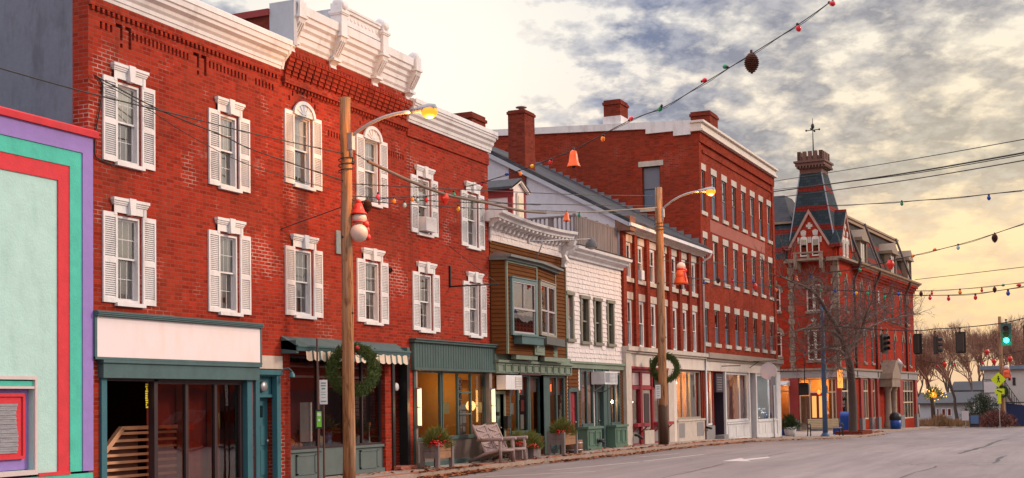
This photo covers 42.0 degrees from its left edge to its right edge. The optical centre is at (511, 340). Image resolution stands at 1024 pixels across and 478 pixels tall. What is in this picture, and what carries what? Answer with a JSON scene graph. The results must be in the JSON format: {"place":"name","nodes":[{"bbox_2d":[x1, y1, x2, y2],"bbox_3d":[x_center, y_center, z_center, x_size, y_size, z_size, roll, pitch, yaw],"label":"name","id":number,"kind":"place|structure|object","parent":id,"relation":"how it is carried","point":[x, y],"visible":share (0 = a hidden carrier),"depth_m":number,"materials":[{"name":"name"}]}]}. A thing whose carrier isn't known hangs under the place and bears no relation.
{"place":"outdoors","nodes":[
{"label":"outdoors","id":0,"kind":"place"},
{"bbox_2d":[199,0,1023,392],"label":"sky","id":1,"kind":"structure","parent":0,"point":[881,81],"materials":[{"name":"grey"}]},
{"bbox_2d":[325,426,942,477],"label":"pavement","id":2,"kind":"structure","parent":0,"point":[804,433],"depth_m":44.90,"materials":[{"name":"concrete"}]},
{"bbox_2d":[0,106,98,477],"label":"painted building","id":3,"kind":"structure","parent":2,"relation":"on","point":[46,297],"depth_m":22.62,"materials":[{"name":"green paint"}]},
{"bbox_2d":[315,338,322,477],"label":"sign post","id":4,"kind":"object","parent":2,"relation":"on","point":[318,419],"visible":1,"depth_m":28.26,"materials":[{"name":"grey metal"}]},
{"bbox_2d":[319,379,327,477],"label":"parking sign","id":5,"kind":"object","parent":2,"relation":"on","point":[323,395],"visible":1,"depth_m":28.46,"materials":[{"name":"white metal"}]},
{"bbox_2d":[338,96,356,477],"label":"utility pole","id":6,"kind":"object","parent":2,"relation":"on","point":[348,413],"visible":0.93,"depth_m":29.47,"materials":[{"name":"brown wood"}]},
{"bbox_2d":[0,67,343,153],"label":"power line","id":7,"kind":"object","parent":6,"relation":"attached to","point":[161,110],"visible":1,"depth_m":23.79,"materials":[{"name":"rubber"}]},
{"bbox_2d":[93,74,342,180],"bbox_3d":[-5.585,-4.140,26.772,0.024,1.025,7.013,-3,-3,33],"label":"power line","id":8,"kind":"object","parent":6,"relation":"attached to","point":[214,132],"visible":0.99,"depth_m":26.30,"materials":[{"name":"rubber"}]},
{"bbox_2d":[324,341,383,397],"bbox_3d":[-3.566,0.652,29.974,1.392,1.377,0.406,-1,-3,-6],"label":"wreath","id":9,"kind":"object","parent":6,"relation":"attached to","point":[371,379],"visible":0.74,"depth_m":29.93,"materials":[{"name":"green plant"}]},
{"bbox_2d":[350,199,370,241],"bbox_3d":[-3.394,-2.662,29.677,0.389,0.965,0.475,-2,-3,24],"label":"snowman decoration","id":10,"kind":"object","parent":6,"relation":"attached to","point":[359,230],"visible":1,"depth_m":29.55,"materials":[{"name":"white plastic"}]},
{"bbox_2d":[348,103,437,156],"bbox_3d":[-2.684,-4.620,29.349,2.252,1.052,0.278,-2,-3,18],"label":"street lamp","id":11,"kind":"object","parent":6,"relation":"attached to","point":[428,111],"visible":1,"depth_m":29.33,"materials":[{"name":"metal"}]},
{"bbox_2d":[353,190,540,210],"bbox_3d":[-1.389,-3.554,34.890,0.099,1.450,11.146,-2,-3,24],"label":"light string","id":12,"kind":"object","parent":6,"relation":"attached to","point":[411,200],"visible":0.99,"depth_m":32.74,"materials":[{"name":"black paint"}]},
{"bbox_2d":[353,200,651,214],"bbox_3d":[0.903,-3.933,40.086,0.022,2.462,22.576,-2,-3,24],"label":"power line","id":13,"kind":"object","parent":6,"relation":"attached to","point":[492,209],"visible":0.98,"depth_m":35.96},
{"bbox_2d":[367,160,545,213],"bbox_3d":[-1.144,-3.871,35.459,0.076,0.439,10.619,-2,-3,24],"label":"cable sleeve","id":14,"kind":"object","parent":13,"relation":"attached to","point":[440,192],"visible":1,"depth_m":34.28,"materials":[{"name":"plastic"}]},
{"bbox_2d":[352,183,656,195],"bbox_3d":[0.906,-4.487,40.139,0.022,2.826,22.621,-2,-3,24],"label":"power line","id":15,"kind":"object","parent":6,"relation":"attached to","point":[500,191],"visible":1,"depth_m":37.15,"materials":[{"name":"rubber"}]},
{"bbox_2d":[419,442,453,468],"bbox_3d":[-1.932,2.955,34.346,0.540,0.660,0.880,-2,-3,24],"label":"planter box","id":16,"kind":"object","parent":2,"relation":"on","point":[437,453],"visible":0.84,"depth_m":34.03,"materials":[{"name":"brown wood"}]},
{"bbox_2d":[418,423,456,450],"bbox_3d":[-1.917,2.496,34.358,1.276,0.830,1.060,1,-3,-30],"label":"evergreen arrangement","id":17,"kind":"object","parent":16,"relation":"in","point":[435,436],"visible":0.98,"depth_m":34.14,"materials":[{"name":"green plant"}]},
{"bbox_2d":[468,424,516,462],"bbox_3d":[-0.566,2.861,37.047,1.159,1.080,0.800,-3,-3,32],"label":"chair","id":18,"kind":"object","parent":2,"relation":"on","point":[485,440],"visible":1,"depth_m":37.01,"materials":[{"name":"wood"}]},
{"bbox_2d":[485,423,527,461],"bbox_3d":[-0.239,2.896,37.919,1.159,1.080,0.800,-3,-3,32],"label":"chair","id":19,"kind":"object","parent":2,"relation":"on","point":[494,431],"visible":0.41,"depth_m":37.98,"materials":[{"name":"wood"}]},
{"bbox_2d":[485,210,577,458],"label":"clapboard shop","id":20,"kind":"structure","parent":2,"relation":"on","point":[528,322],"depth_m":40.83,"materials":[{"name":"green paint"}]},
{"bbox_2d":[488,178,530,217],"bbox_3d":[-1.975,-4.284,49.540,5.140,3.086,1.704,-2,-3,24],"label":"rooftop dormer","id":21,"kind":"object","parent":20,"relation":"on","point":[516,185],"visible":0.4,"depth_m":48.30,"materials":[{"name":"white"}]},
{"bbox_2d":[509,374,528,433],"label":"shop window","id":22,"kind":"structure","parent":20,"relation":"in","point":[526,376],"depth_m":40.81,"materials":[{"name":"green paint"}]},
{"bbox_2d":[548,375,564,431],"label":"shop window","id":23,"kind":"structure","parent":20,"relation":"in","point":[555,377],"depth_m":43.38,"materials":[{"name":"green paint"}]},
{"bbox_2d":[547,431,577,454],"bbox_3d":[1.585,3.215,41.768,0.580,0.720,1.150,-2,-3,24],"label":"planter box","id":24,"kind":"object","parent":2,"relation":"on","point":[562,440],"visible":0.91,"depth_m":41.34,"materials":[{"name":"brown wood"}]},
{"bbox_2d":[546,416,579,436],"bbox_3d":[1.593,2.697,41.790,1.082,0.804,1.521,-2,-3,24],"label":"evergreen arrangement","id":25,"kind":"object","parent":24,"relation":"in","point":[561,426],"visible":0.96,"depth_m":41.54,"materials":[{"name":"green plant"}]},
{"bbox_2d":[337,430,889,477],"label":"fallen leaves","id":26,"kind":"object","parent":2,"relation":"on","point":[496,469],"visible":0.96,"depth_m":40.09,"materials":[{"name":"plant"}]},
{"bbox_2d":[654,187,668,444],"bbox_3d":[5.702,-0.919,50.652,0.392,9.810,0.610,-2,-3,24],"label":"utility pole","id":27,"kind":"object","parent":2,"relation":"on","point":[663,399],"visible":0.99,"depth_m":50.42,"materials":[{"name":"brown wood"}]},
{"bbox_2d":[648,352,680,383],"bbox_3d":[5.851,1.060,51.064,1.330,1.332,0.383,-1,-3,6],"label":"wreath","id":28,"kind":"object","parent":27,"relation":"attached to","point":[652,369],"visible":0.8,"depth_m":51.02,"materials":[{"name":"green plant"}]},
{"bbox_2d":[661,187,715,221],"bbox_3d":[6.569,-5.114,50.132,2.377,1.122,0.275,-3,-3,35],"label":"street lamp","id":29,"kind":"object","parent":27,"relation":"attached to","point":[710,191],"visible":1,"depth_m":49.88,"materials":[{"name":"metal"}]},
{"bbox_2d":[664,282,776,287],"bbox_3d":[9.153,-2.375,57.223,0.022,0.879,15.239,-2,-3,28],"label":"power line","id":30,"kind":"object","parent":27,"relation":"attached to","point":[714,285],"visible":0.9,"depth_m":56.95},
{"bbox_2d":[674,262,687,288],"bbox_3d":[6.591,-2.538,52.033,0.562,1.037,0.588,-2,-3,24],"label":"christmas decoration","id":31,"kind":"object","parent":30,"relation":"hanging from","point":[680,277],"visible":1,"depth_m":51.86,"materials":[{"name":"orange plastic"}]},
{"bbox_2d":[774,152,1023,191],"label":"power line","id":32,"kind":"object","parent":27,"relation":"attached to","point":[911,171],"visible":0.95,"depth_m":52.17,"materials":[{"name":"rubber"}]},
{"bbox_2d":[782,412,802,435],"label":"potted plant","id":33,"kind":"object","parent":2,"relation":"on","point":[789,420],"visible":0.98,"depth_m":72.47,"materials":[{"name":"green plant"}]},
{"bbox_2d":[820,299,829,436],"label":"signal pole","id":34,"kind":"object","parent":2,"relation":"on","point":[825,433],"visible":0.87,"depth_m":70.89,"materials":[{"name":"blue metal"}]},
{"bbox_2d":[832,318,1023,330],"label":"span wire","id":35,"kind":"object","parent":34,"relation":"attached to","point":[935,328],"visible":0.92,"depth_m":63.53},
{"bbox_2d":[955,328,965,352],"bbox_3d":[20.913,0.004,62.186,0.468,1.186,0.421,-2,-3,28],"label":"traffic signal","id":36,"kind":"object","parent":35,"relation":"hanging from","point":[960,340],"visible":1,"depth_m":62.04,"materials":[{"name":"black paint"}]},
{"bbox_2d":[1000,319,1011,345],"bbox_3d":[22.016,-0.363,59.441,0.468,1.186,0.421,-2,-3,24],"label":"traffic signal","id":37,"kind":"object","parent":35,"relation":"hanging from","point":[1006,333],"visible":1,"depth_m":59.43,"materials":[{"name":"green paint"}]},
{"bbox_2d":[806,418,843,435],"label":"bench","id":38,"kind":"object","parent":2,"relation":"on","point":[809,423],"visible":0.85,"depth_m":72.17,"materials":[{"name":"brown wood"}]},
{"bbox_2d":[735,233,935,430],"bbox_3d":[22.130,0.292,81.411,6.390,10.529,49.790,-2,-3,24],"label":"street tree","id":39,"kind":"object","parent":2,"relation":"on","point":[845,351],"visible":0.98,"depth_m":69.61,"materials":[{"name":"grey plant"}]},
{"bbox_2d":[928,412,954,426],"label":"ornamental grass","id":40,"kind":"object","parent":2,"relation":"on","point":[939,421],"depth_m":113.47,"materials":[{"name":"plant"}]},
{"bbox_2d":[436,427,1023,477],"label":"road","id":41,"kind":"structure","parent":0,"point":[908,452],"depth_m":37.99,"materials":[{"name":"asphalt"}]},
{"bbox_2d":[378,426,953,477],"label":"kerb","id":42,"kind":"structure","parent":41,"relation":"on","point":[492,466],"depth_m":43.03,"materials":[{"name":"concrete"}]},
{"bbox_2d":[980,408,1017,427],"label":"shrub","id":43,"kind":"object","parent":41,"relation":"on","point":[991,418],"visible":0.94,"depth_m":109.51,"materials":[{"name":"plant"}]},
{"bbox_2d":[979,365,1023,412],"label":"flat roofed building","id":44,"kind":"structure","parent":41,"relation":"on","point":[1015,385],"depth_m":123.66,"materials":[{"name":"white stone"}]},
{"bbox_2d":[998,316,1004,426],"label":"utility pole","id":45,"kind":"object","parent":41,"relation":"on","point":[1002,404],"visible":0.61,"depth_m":110.99,"materials":[{"name":"brown wood"}]},
{"bbox_2d":[1005,402,1023,425],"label":"dumpster","id":46,"kind":"object","parent":41,"relation":"on","point":[1016,410],"visible":0.89,"depth_m":112.77,"materials":[{"name":"blue metal"}]},
{"bbox_2d":[775,160,1023,197],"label":"power line","id":47,"kind":"object","parent":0,"point":[910,179],"visible":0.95,"depth_m":52.35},
{"bbox_2d":[803,190,1023,206],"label":"light string","id":48,"kind":"object","parent":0,"point":[902,201],"visible":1,"depth_m":50.56,"materials":[{"name":"black paint"}]},
{"bbox_2d":[918,405,1023,427],"bbox_3d":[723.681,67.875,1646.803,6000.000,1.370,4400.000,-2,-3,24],"label":"ground","id":49,"kind":"structure","parent":0,"point":[955,426],"depth_m":120.88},
{"bbox_2d":[0,0,294,477],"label":"brick building","id":50,"kind":"structure","parent":49,"relation":"on","point":[188,319],"depth_m":26.15,"materials":[{"name":"red brick"}]},
{"bbox_2d":[102,61,155,170],"bbox_3d":[-7.161,-4.140,24.805,0.290,1.900,1.430,-2,-3,24],"label":"window","id":51,"kind":"structure","parent":50,"relation":"in","point":[120,144],"depth_m":24.90,"materials":[{"name":"white paint"}]},
{"bbox_2d":[102,196,155,307],"bbox_3d":[-7.119,-1.613,24.687,0.290,2.000,1.450,-2,-3,24],"label":"window","id":52,"kind":"structure","parent":50,"relation":"in","point":[120,234],"depth_m":24.80,"materials":[{"name":"white paint"}]},
{"bbox_2d":[158,382,242,477],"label":"shop window","id":53,"kind":"structure","parent":50,"relation":"in","point":[184,384],"depth_m":26.97,"materials":[{"name":"glass"}]},
{"bbox_2d":[207,217,250,316],"bbox_3d":[-5.860,-1.503,27.484,0.290,2.000,1.430,-2,-3,24],"label":"window","id":54,"kind":"structure","parent":50,"relation":"in","point":[222,248],"depth_m":27.63,"materials":[{"name":"white paint"}]},
{"bbox_2d":[208,96,250,193],"bbox_3d":[-5.895,-4.029,27.616,0.290,1.900,1.400,-2,-3,24],"label":"window","id":55,"kind":"structure","parent":50,"relation":"in","point":[222,169],"depth_m":27.76,"materials":[{"name":"white paint"}]},
{"bbox_2d":[260,397,268,477],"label":"door","id":56,"kind":"structure","parent":50,"relation":"in","point":[264,440],"depth_m":28.71,"materials":[{"name":"teal paint"}]},
{"bbox_2d":[232,0,422,477],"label":"brick building","id":57,"kind":"structure","parent":49,"relation":"on","point":[340,49],"depth_m":31.73,"materials":[{"name":"red brick"}]},
{"bbox_2d":[284,101,321,191],"bbox_3d":[-4.775,-4.401,30.167,0.270,1.985,1.500,-2,-3,24],"label":"window","id":58,"kind":"structure","parent":57,"relation":"in","point":[297,121],"depth_m":30.33,"materials":[{"name":"white paint"}]},
{"bbox_2d":[285,233,322,319],"bbox_3d":[-4.721,-1.423,30.014,0.290,1.880,1.500,-2,-3,24],"label":"window","id":59,"kind":"structure","parent":57,"relation":"in","point":[298,290],"depth_m":30.17,"materials":[{"name":"white paint"}]},
{"bbox_2d":[290,355,319,449],"bbox_3d":[-4.707,1.396,30.017,0.110,2.100,1.340,-2,-3,24],"label":"shop window","id":60,"kind":"structure","parent":57,"relation":"in","point":[291,356],"depth_m":30.56,"materials":[{"name":"green wood"}]},
{"bbox_2d":[312,413,338,444],"bbox_3d":[-4.404,2.095,31.601,0.733,0.801,0.800,-2,-3,14],"label":"potted plant","id":61,"kind":"object","parent":57,"relation":"on","point":[329,431],"visible":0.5,"depth_m":31.50,"materials":[{"name":"green plant"}]},
{"bbox_2d":[356,361,381,445],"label":"shop window","id":62,"kind":"structure","parent":57,"relation":"in","point":[360,364],"depth_m":32.49,"materials":[{"name":"green wood"}]},
{"bbox_2d":[355,126,387,208],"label":"window","id":63,"kind":"structure","parent":57,"relation":"in","point":[367,143],"depth_m":33.16,"materials":[{"name":"white paint"}]},
{"bbox_2d":[356,247,388,325],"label":"window","id":64,"kind":"structure","parent":57,"relation":"in","point":[367,273],"depth_m":32.97,"materials":[{"name":"white paint"}]},
{"bbox_2d":[406,98,498,466],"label":"brick building","id":65,"kind":"structure","parent":49,"relation":"on","point":[451,359],"depth_m":36.90,"materials":[{"name":"red brick"}]},
{"bbox_2d":[410,164,438,237],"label":"window","id":66,"kind":"structure","parent":65,"relation":"in","point":[422,224],"depth_m":35.37,"materials":[{"name":"white paint"}]},
{"bbox_2d":[412,261,440,333],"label":"window","id":67,"kind":"structure","parent":65,"relation":"in","point":[421,283],"depth_m":35.55,"materials":[{"name":"white paint"}]},
{"bbox_2d":[417,370,441,438],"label":"shop window","id":68,"kind":"structure","parent":65,"relation":"in","point":[421,371],"depth_m":36.09,"materials":[{"name":"green paint"}]},
{"bbox_2d":[441,371,485,436],"bbox_3d":[-1.339,1.789,37.439,0.110,1.820,2.740,-2,-3,24],"label":"shop window","id":69,"kind":"structure","parent":65,"relation":"in","point":[456,373],"depth_m":37.52,"materials":[{"name":"green paint"}]},
{"bbox_2d":[453,111,486,126],"bbox_3d":[-1.493,-6.555,45.843,0.900,2.360,1.200,-2,-3,24],"label":"chimney","id":70,"kind":"object","parent":65,"relation":"on","point":[475,118],"visible":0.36,"depth_m":45.43,"materials":[{"name":"brick"}]},
{"bbox_2d":[460,181,484,250],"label":"window","id":71,"kind":"structure","parent":65,"relation":"in","point":[468,216],"depth_m":38.33,"materials":[{"name":"white paint"}]},
{"bbox_2d":[463,271,486,338],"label":"window","id":72,"kind":"structure","parent":65,"relation":"in","point":[470,293],"depth_m":38.24,"materials":[{"name":"white paint"}]},
{"bbox_2d":[466,0,835,186],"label":"light string","id":73,"kind":"object","parent":65,"relation":"attached to","point":[727,67],"visible":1,"depth_m":28.48,"materials":[{"name":"black paint"}]},
{"bbox_2d":[744,50,758,73],"bbox_3d":[4.620,-5.372,25.727,0.285,0.464,0.293,-2,-3,24],"label":"pinecone ornament","id":74,"kind":"object","parent":73,"relation":"hanging from","point":[751,62],"visible":1,"depth_m":25.65,"materials":[{"name":"black paint"}]},
{"bbox_2d":[525,213,632,450],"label":"shingled shop","id":75,"kind":"structure","parent":49,"relation":"on","point":[595,408],"depth_m":46.66,"materials":[{"name":"white"}]},
{"bbox_2d":[566,291,576,341],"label":"window","id":76,"kind":"structure","parent":75,"relation":"in","point":[570,295],"depth_m":44.84,"materials":[{"name":"wood"}]},
{"bbox_2d":[579,295,591,344],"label":"window","id":77,"kind":"structure","parent":75,"relation":"in","point":[585,336],"depth_m":46.11,"materials":[{"name":"green glass"}]},
{"bbox_2d":[580,368,593,426],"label":"shop window","id":78,"kind":"structure","parent":75,"relation":"in","point":[581,369],"depth_m":45.87,"materials":[{"name":"green paint"}]},
{"bbox_2d":[593,297,604,345],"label":"window","id":79,"kind":"structure","parent":75,"relation":"in","point":[597,302],"depth_m":47.26,"materials":[{"name":"green glass"}]},
{"bbox_2d":[606,300,616,346],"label":"window","id":80,"kind":"structure","parent":75,"relation":"in","point":[610,308],"depth_m":48.46,"materials":[{"name":"green glass"}]},
{"bbox_2d":[610,373,620,424],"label":"shop window","id":81,"kind":"structure","parent":75,"relation":"in","point":[614,422],"depth_m":48.48,"materials":[{"name":"green paint"}]},
{"bbox_2d":[488,147,712,445],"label":"brick row building","id":82,"kind":"structure","parent":49,"relation":"on","point":[685,341],"depth_m":52.29,"materials":[{"name":"red brick"}]},
{"bbox_2d":[506,106,535,183],"bbox_3d":[0.379,-7.472,51.825,0.780,3.290,1.060,-2,-3,24],"label":"chimney","id":83,"kind":"object","parent":82,"relation":"on","point":[521,135],"visible":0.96,"depth_m":51.44,"materials":[{"name":"brick"}]},
{"bbox_2d":[627,291,632,345],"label":"window","id":84,"kind":"structure","parent":82,"relation":"in","point":[629,294],"depth_m":50.41,"materials":[{"name":"glass"}]},
{"bbox_2d":[639,294,644,346],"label":"window","id":85,"kind":"structure","parent":82,"relation":"in","point":[641,297],"depth_m":51.69,"materials":[{"name":"white paint"}]},
{"bbox_2d":[643,390,650,428],"bbox_3d":[5.198,2.684,51.767,0.080,1.520,0.900,-2,-3,24],"label":"door","id":86,"kind":"structure","parent":82,"relation":"in","point":[646,393],"depth_m":51.73,"materials":[{"name":"wood"}]},
{"bbox_2d":[650,296,656,347],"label":"window","id":87,"kind":"structure","parent":82,"relation":"in","point":[653,299],"depth_m":53.02,"materials":[{"name":"white paint"}]},
{"bbox_2d":[677,370,700,419],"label":"shop window","id":88,"kind":"structure","parent":82,"relation":"in","point":[689,371],"depth_m":57.34,"materials":[{"name":"beige glass"}]},
{"bbox_2d":[493,119,797,438],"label":"brick building","id":89,"kind":"structure","parent":49,"relation":"on","point":[729,221],"depth_m":62.20,"materials":[{"name":"brick"}]},
{"bbox_2d":[602,99,628,123],"bbox_3d":[4.819,-10.344,61.835,0.900,1.420,1.200,-2,-3,24],"label":"chimney","id":90,"kind":"object","parent":89,"relation":"on","point":[615,111],"visible":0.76,"depth_m":61.36,"materials":[{"name":"brick"}]},
{"bbox_2d":[638,160,662,211],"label":"window","id":91,"kind":"structure","parent":89,"relation":"in","point":[651,175],"depth_m":60.45,"materials":[{"name":"glass"}]},
{"bbox_2d":[689,110,718,128],"bbox_3d":[9.257,-10.098,64.162,1.050,1.600,1.500,-2,-3,24],"label":"chimney","id":92,"kind":"object","parent":89,"relation":"on","point":[710,117],"visible":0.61,"depth_m":63.60,"materials":[{"name":"brick"}]},
{"bbox_2d":[714,373,723,434],"bbox_3d":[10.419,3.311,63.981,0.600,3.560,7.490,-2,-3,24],"label":"dark door","id":93,"kind":"structure","parent":89,"relation":"in","point":[718,396],"depth_m":61.99,"materials":[{"name":"paint"}]},
{"bbox_2d":[726,372,747,421],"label":"shop window","id":94,"kind":"structure","parent":89,"relation":"in","point":[729,373],"depth_m":64.63,"materials":[{"name":"white paint"}]},
{"bbox_2d":[757,373,775,419],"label":"shop window","id":95,"kind":"structure","parent":89,"relation":"in","point":[769,389],"depth_m":70.15,"materials":[{"name":"white paint"}]},
{"bbox_2d":[777,283,1023,300],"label":"light string","id":96,"kind":"object","parent":89,"relation":"attached to","point":[930,295],"visible":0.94,"depth_m":49.86,"materials":[{"name":"black paint"}]},
{"bbox_2d":[785,223,1023,277],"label":"light string","id":97,"kind":"object","parent":89,"relation":"attached to","point":[913,255],"visible":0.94,"depth_m":50.74,"materials":[{"name":"black paint"}]},
{"bbox_2d":[774,118,921,430],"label":"victorian block","id":98,"kind":"structure","parent":49,"relation":"on","point":[887,390],"depth_m":91.32,"materials":[{"name":"red brick"}]},
{"bbox_2d":[810,393,822,430],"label":"door","id":99,"kind":"structure","parent":98,"relation":"in","point":[816,399],"depth_m":89.29,"materials":[{"name":"brown"}]},
{"bbox_2d":[799,378,836,430],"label":"shop window","id":100,"kind":"structure","parent":98,"relation":"in","point":[809,379],"depth_m":89.41,"materials":[{"name":"yellow glass"}]},
{"bbox_2d":[879,360,901,428],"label":"stone doorway","id":101,"kind":"structure","parent":98,"relation":"in","point":[890,377],"depth_m":98.81,"materials":[{"name":"stone"}]},
{"bbox_2d":[903,380,913,418],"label":"shop window","id":102,"kind":"structure","parent":98,"relation":"in","point":[907,384],"depth_m":108.63,"materials":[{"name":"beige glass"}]},
{"bbox_2d":[915,347,946,418],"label":"bare tree","id":103,"kind":"object","parent":49,"relation":"on","point":[924,368],"visible":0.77,"depth_m":118.83,"materials":[{"name":"brown plant"}]},
{"bbox_2d":[914,322,972,418],"bbox_3d":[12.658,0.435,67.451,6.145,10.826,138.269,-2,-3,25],"label":"bare tree","id":104,"kind":"object","parent":49,"relation":"on","point":[947,344],"visible":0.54,"depth_m":126.43,"materials":[{"name":"brown plant"}]},
{"bbox_2d":[918,392,980,420],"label":"house","id":105,"kind":"structure","parent":49,"relation":"on","point":[944,405],"depth_m":143.99,"materials":[{"name":"wood"}]},
{"bbox_2d":[941,334,983,391],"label":"bare tree","id":106,"kind":"object","parent":49,"relation":"on","point":[962,359],"visible":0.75,"depth_m":161.73,"materials":[{"name":"brown plant"}]},
{"bbox_2d":[950,381,983,393],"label":"house","id":107,"kind":"structure","parent":49,"relation":"on","point":[961,386],"depth_m":167.64,"materials":[{"name":"grey concrete"}]},
{"bbox_2d":[945,318,998,380],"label":"bare tree","id":108,"kind":"object","parent":49,"relation":"on","point":[968,334],"visible":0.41,"depth_m":196.27,"materials":[{"name":"brown plant"}]},
{"bbox_2d":[960,392,1000,422],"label":"shrub","id":109,"kind":"object","parent":49,"relation":"on","point":[983,402],"visible":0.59,"depth_m":116.90,"materials":[{"name":"green plant"}]},
{"bbox_2d":[966,315,1023,365],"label":"bare tree","id":110,"kind":"object","parent":49,"relation":"on","point":[994,341],"visible":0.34,"depth_m":175.59,"materials":[{"name":"brown plant"}]},
{"bbox_2d":[980,324,1023,364],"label":"bare tree","id":111,"kind":"object","parent":49,"relation":"on","point":[1008,348],"visible":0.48,"depth_m":151.98,"materials":[{"name":"brown plant"}]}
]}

